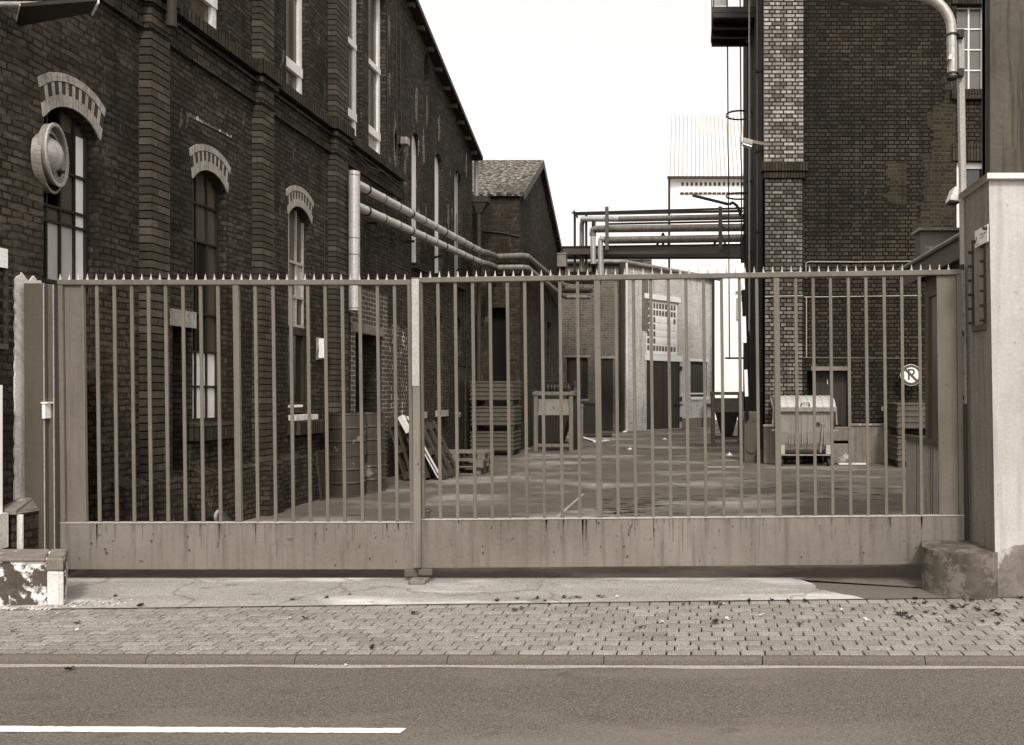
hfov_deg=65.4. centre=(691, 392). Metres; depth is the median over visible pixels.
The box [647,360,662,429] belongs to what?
door
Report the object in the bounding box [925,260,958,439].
window frame
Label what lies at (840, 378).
door
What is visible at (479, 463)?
pallet
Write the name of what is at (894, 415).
stacking box
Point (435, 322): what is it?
slit window
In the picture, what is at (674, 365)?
door
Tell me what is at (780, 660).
kerb
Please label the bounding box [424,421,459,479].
pallet
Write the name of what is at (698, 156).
corrugated roof building
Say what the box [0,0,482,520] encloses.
brick hall
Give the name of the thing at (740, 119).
cage ladder
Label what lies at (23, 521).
plinth stone
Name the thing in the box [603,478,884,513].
yard cracks
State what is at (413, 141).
slit window
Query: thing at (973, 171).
window
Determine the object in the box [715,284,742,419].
white building
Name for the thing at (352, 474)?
oil drum
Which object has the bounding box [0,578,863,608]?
apron
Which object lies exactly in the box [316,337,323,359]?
meter box
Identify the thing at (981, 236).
enamel plate
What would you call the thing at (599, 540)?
gate leaf
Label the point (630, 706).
road
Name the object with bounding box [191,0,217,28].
window
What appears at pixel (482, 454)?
pallet
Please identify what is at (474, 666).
gutter
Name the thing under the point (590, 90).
sky
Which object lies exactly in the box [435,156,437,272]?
slit window
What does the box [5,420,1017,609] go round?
yard
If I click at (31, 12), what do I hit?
street light box
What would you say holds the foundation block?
on the yard
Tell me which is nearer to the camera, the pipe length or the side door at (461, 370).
the side door at (461, 370)
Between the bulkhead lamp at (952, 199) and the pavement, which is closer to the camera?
the pavement
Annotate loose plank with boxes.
[838,463,865,464]
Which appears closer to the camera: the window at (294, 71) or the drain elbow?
the drain elbow
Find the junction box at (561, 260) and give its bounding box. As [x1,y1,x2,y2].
[557,249,567,274]
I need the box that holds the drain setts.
[708,466,743,467]
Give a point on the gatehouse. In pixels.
(944, 254)
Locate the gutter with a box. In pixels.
[0,664,1023,668]
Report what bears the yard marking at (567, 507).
on the yard
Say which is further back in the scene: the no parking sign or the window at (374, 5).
the no parking sign
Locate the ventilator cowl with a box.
[31,123,69,193]
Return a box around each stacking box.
[470,381,520,405]
[470,430,521,455]
[471,406,521,430]
[887,402,924,434]
[887,434,924,467]
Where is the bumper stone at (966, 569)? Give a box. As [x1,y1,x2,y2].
[922,540,997,599]
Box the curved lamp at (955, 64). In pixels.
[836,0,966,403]
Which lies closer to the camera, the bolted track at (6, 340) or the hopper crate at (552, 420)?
the bolted track at (6, 340)
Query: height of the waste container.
1.542 m
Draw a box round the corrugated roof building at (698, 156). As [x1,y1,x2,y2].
[667,115,742,283]
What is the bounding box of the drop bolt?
[425,508,431,517]
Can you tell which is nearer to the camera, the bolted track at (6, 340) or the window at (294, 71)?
the bolted track at (6, 340)
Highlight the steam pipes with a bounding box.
[348,170,590,310]
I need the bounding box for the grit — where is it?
[0,599,133,609]
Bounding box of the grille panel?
[315,449,332,500]
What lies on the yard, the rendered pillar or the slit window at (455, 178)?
the rendered pillar
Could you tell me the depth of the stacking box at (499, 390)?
19.40 m
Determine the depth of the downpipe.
20.31 m
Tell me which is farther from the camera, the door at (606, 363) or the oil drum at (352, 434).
the door at (606, 363)
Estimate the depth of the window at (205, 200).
9.21 m
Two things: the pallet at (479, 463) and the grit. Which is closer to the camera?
the grit
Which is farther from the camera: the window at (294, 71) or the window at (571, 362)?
the window at (571, 362)
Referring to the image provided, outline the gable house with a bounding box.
[472,160,562,449]
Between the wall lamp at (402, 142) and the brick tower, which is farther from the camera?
the brick tower
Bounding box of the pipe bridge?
[562,206,743,292]
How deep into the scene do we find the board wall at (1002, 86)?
6.30 m
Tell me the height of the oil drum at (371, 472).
0.635 m
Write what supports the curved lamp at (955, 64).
attached to the rendered pillar
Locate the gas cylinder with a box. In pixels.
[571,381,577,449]
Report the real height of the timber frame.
1.270 m
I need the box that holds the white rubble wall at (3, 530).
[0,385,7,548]
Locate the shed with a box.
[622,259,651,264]
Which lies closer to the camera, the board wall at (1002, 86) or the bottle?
the board wall at (1002, 86)
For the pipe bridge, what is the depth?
25.94 m
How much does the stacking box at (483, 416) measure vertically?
0.614 m
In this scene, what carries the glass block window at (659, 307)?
in the workshop
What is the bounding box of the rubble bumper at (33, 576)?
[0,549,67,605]
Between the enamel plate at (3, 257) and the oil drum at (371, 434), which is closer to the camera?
the enamel plate at (3, 257)
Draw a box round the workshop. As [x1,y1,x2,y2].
[559,259,719,430]
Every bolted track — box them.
[0,266,13,348]
[968,243,986,331]
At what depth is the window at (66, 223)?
7.21 m
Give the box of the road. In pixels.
[0,666,1023,744]
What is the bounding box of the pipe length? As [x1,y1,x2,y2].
[584,433,611,436]
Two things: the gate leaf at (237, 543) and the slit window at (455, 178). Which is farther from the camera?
the slit window at (455, 178)
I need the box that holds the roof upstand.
[911,227,958,257]
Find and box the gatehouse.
[898,233,958,514]
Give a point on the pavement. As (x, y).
(686, 628)
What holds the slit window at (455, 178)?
in the brick hall
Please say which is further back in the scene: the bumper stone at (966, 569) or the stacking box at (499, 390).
the stacking box at (499, 390)
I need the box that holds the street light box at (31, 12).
[0,0,98,25]
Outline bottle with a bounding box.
[566,382,569,391]
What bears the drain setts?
on the yard
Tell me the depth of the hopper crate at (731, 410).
24.08 m
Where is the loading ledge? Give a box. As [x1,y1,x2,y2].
[851,423,895,462]
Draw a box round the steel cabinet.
[580,402,595,433]
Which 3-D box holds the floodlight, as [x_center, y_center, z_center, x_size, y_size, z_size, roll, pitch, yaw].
[1.409,-5.611,17.298,0.534,0.215,0.185,0,0,0]
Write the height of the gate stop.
0.111 m
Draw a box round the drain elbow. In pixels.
[206,510,231,520]
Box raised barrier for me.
[740,237,762,462]
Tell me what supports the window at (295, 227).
in the brick hall
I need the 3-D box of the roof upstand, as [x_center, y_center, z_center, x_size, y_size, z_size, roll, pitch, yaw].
[3.889,-1.583,8.505,2.821,0.422,0.310,0,0,0]
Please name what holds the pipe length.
on the yard
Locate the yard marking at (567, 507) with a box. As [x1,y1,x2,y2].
[556,494,583,516]
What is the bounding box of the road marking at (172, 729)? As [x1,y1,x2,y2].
[0,726,405,732]
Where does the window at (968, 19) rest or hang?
in the brick tower
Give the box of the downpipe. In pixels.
[472,160,490,429]
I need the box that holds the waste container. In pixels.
[770,395,837,465]
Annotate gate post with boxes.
[24,283,60,548]
[959,235,968,539]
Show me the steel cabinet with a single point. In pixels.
(589, 422)
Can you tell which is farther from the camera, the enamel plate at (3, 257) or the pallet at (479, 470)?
the pallet at (479, 470)
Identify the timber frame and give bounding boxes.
[580,404,583,447]
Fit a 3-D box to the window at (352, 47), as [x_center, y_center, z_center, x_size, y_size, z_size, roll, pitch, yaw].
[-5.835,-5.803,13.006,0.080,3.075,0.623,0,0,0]
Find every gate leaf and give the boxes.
[57,274,414,568]
[411,264,964,567]
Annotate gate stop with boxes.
[404,568,433,583]
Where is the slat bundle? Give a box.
[398,415,437,477]
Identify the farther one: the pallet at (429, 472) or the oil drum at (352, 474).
the pallet at (429, 472)
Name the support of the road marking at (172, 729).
on the road
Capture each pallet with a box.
[387,418,409,479]
[402,420,437,478]
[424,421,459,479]
[426,458,489,466]
[427,464,489,474]
[444,449,489,459]
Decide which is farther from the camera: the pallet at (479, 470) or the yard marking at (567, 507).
the pallet at (479, 470)
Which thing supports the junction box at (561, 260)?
attached to the gable house
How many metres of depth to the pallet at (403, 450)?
13.94 m
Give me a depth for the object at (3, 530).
6.23 m
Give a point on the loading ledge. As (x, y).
(876, 442)
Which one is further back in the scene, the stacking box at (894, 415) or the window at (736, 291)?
the window at (736, 291)
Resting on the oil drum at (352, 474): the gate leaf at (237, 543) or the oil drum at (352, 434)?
the oil drum at (352, 434)
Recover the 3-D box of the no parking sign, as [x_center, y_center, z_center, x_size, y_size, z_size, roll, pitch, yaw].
[4.954,-0.392,17.441,0.482,0.482,0.318,0,0,0]
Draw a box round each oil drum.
[328,413,366,455]
[329,454,365,497]
[353,412,385,452]
[365,451,385,492]
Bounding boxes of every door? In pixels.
[458,366,464,448]
[601,358,612,430]
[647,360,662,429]
[663,361,678,428]
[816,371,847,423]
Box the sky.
[419,0,742,266]
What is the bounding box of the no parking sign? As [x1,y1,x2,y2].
[900,364,917,385]
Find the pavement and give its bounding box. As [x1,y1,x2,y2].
[0,597,1023,656]
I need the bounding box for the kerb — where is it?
[0,654,1023,665]
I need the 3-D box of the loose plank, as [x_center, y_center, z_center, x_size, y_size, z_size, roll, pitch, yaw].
[3.577,1.585,17.080,0.610,0.030,0.120,0,0,0]
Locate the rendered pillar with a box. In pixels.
[958,173,1023,595]
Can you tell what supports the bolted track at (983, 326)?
attached to the rendered pillar
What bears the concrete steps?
on the yard
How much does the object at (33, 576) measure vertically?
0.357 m
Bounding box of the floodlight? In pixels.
[742,137,764,148]
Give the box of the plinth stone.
[2,495,38,548]
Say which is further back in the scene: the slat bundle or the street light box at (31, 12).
the slat bundle
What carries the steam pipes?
attached to the brick hall
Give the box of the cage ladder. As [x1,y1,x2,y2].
[725,0,749,358]
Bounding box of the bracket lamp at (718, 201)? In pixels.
[692,194,740,215]
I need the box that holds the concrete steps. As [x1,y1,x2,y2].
[827,427,847,462]
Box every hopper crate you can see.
[533,391,575,450]
[710,391,743,443]
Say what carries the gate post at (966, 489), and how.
attached to the rendered pillar
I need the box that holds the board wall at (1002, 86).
[982,0,1023,175]
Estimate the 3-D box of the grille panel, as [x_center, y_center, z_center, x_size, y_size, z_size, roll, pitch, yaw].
[-5.505,1.236,11.625,0.090,0.731,0.570,0,0,0]
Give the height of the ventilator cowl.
0.623 m
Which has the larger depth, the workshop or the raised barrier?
the workshop
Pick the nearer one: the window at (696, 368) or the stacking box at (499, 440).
the stacking box at (499, 440)
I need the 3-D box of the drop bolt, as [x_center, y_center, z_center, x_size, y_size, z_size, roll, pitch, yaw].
[-2.257,1.127,6.580,0.067,0.270,0.030,0,0,0]
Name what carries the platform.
attached to the brick tower
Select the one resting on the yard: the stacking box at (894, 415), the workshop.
the workshop
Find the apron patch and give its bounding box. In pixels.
[803,580,1023,598]
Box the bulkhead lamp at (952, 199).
[945,187,959,205]
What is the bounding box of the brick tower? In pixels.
[743,0,981,462]
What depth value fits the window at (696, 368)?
35.23 m
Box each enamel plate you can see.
[0,248,7,267]
[971,224,989,247]
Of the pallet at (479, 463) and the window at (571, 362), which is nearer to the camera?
the pallet at (479, 463)
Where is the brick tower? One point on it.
(851, 114)
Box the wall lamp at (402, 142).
[397,135,409,154]
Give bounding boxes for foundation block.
[763,424,781,463]
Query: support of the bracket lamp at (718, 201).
attached to the brick tower
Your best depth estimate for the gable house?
21.66 m
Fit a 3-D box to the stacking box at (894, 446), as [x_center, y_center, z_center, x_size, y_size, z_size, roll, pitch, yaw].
[4.915,1.263,16.825,1.094,0.674,0.994,0,0,-1]
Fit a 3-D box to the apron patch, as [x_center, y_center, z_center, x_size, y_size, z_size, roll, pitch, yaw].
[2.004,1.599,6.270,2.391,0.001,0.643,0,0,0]
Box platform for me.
[711,0,754,46]
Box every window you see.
[44,110,87,289]
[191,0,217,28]
[193,172,217,421]
[286,0,302,94]
[288,209,303,327]
[347,0,356,135]
[369,0,380,153]
[412,135,415,261]
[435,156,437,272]
[435,322,435,409]
[454,173,457,276]
[567,358,587,398]
[646,299,676,354]
[690,361,702,396]
[736,291,737,319]
[957,7,981,88]
[957,162,981,226]

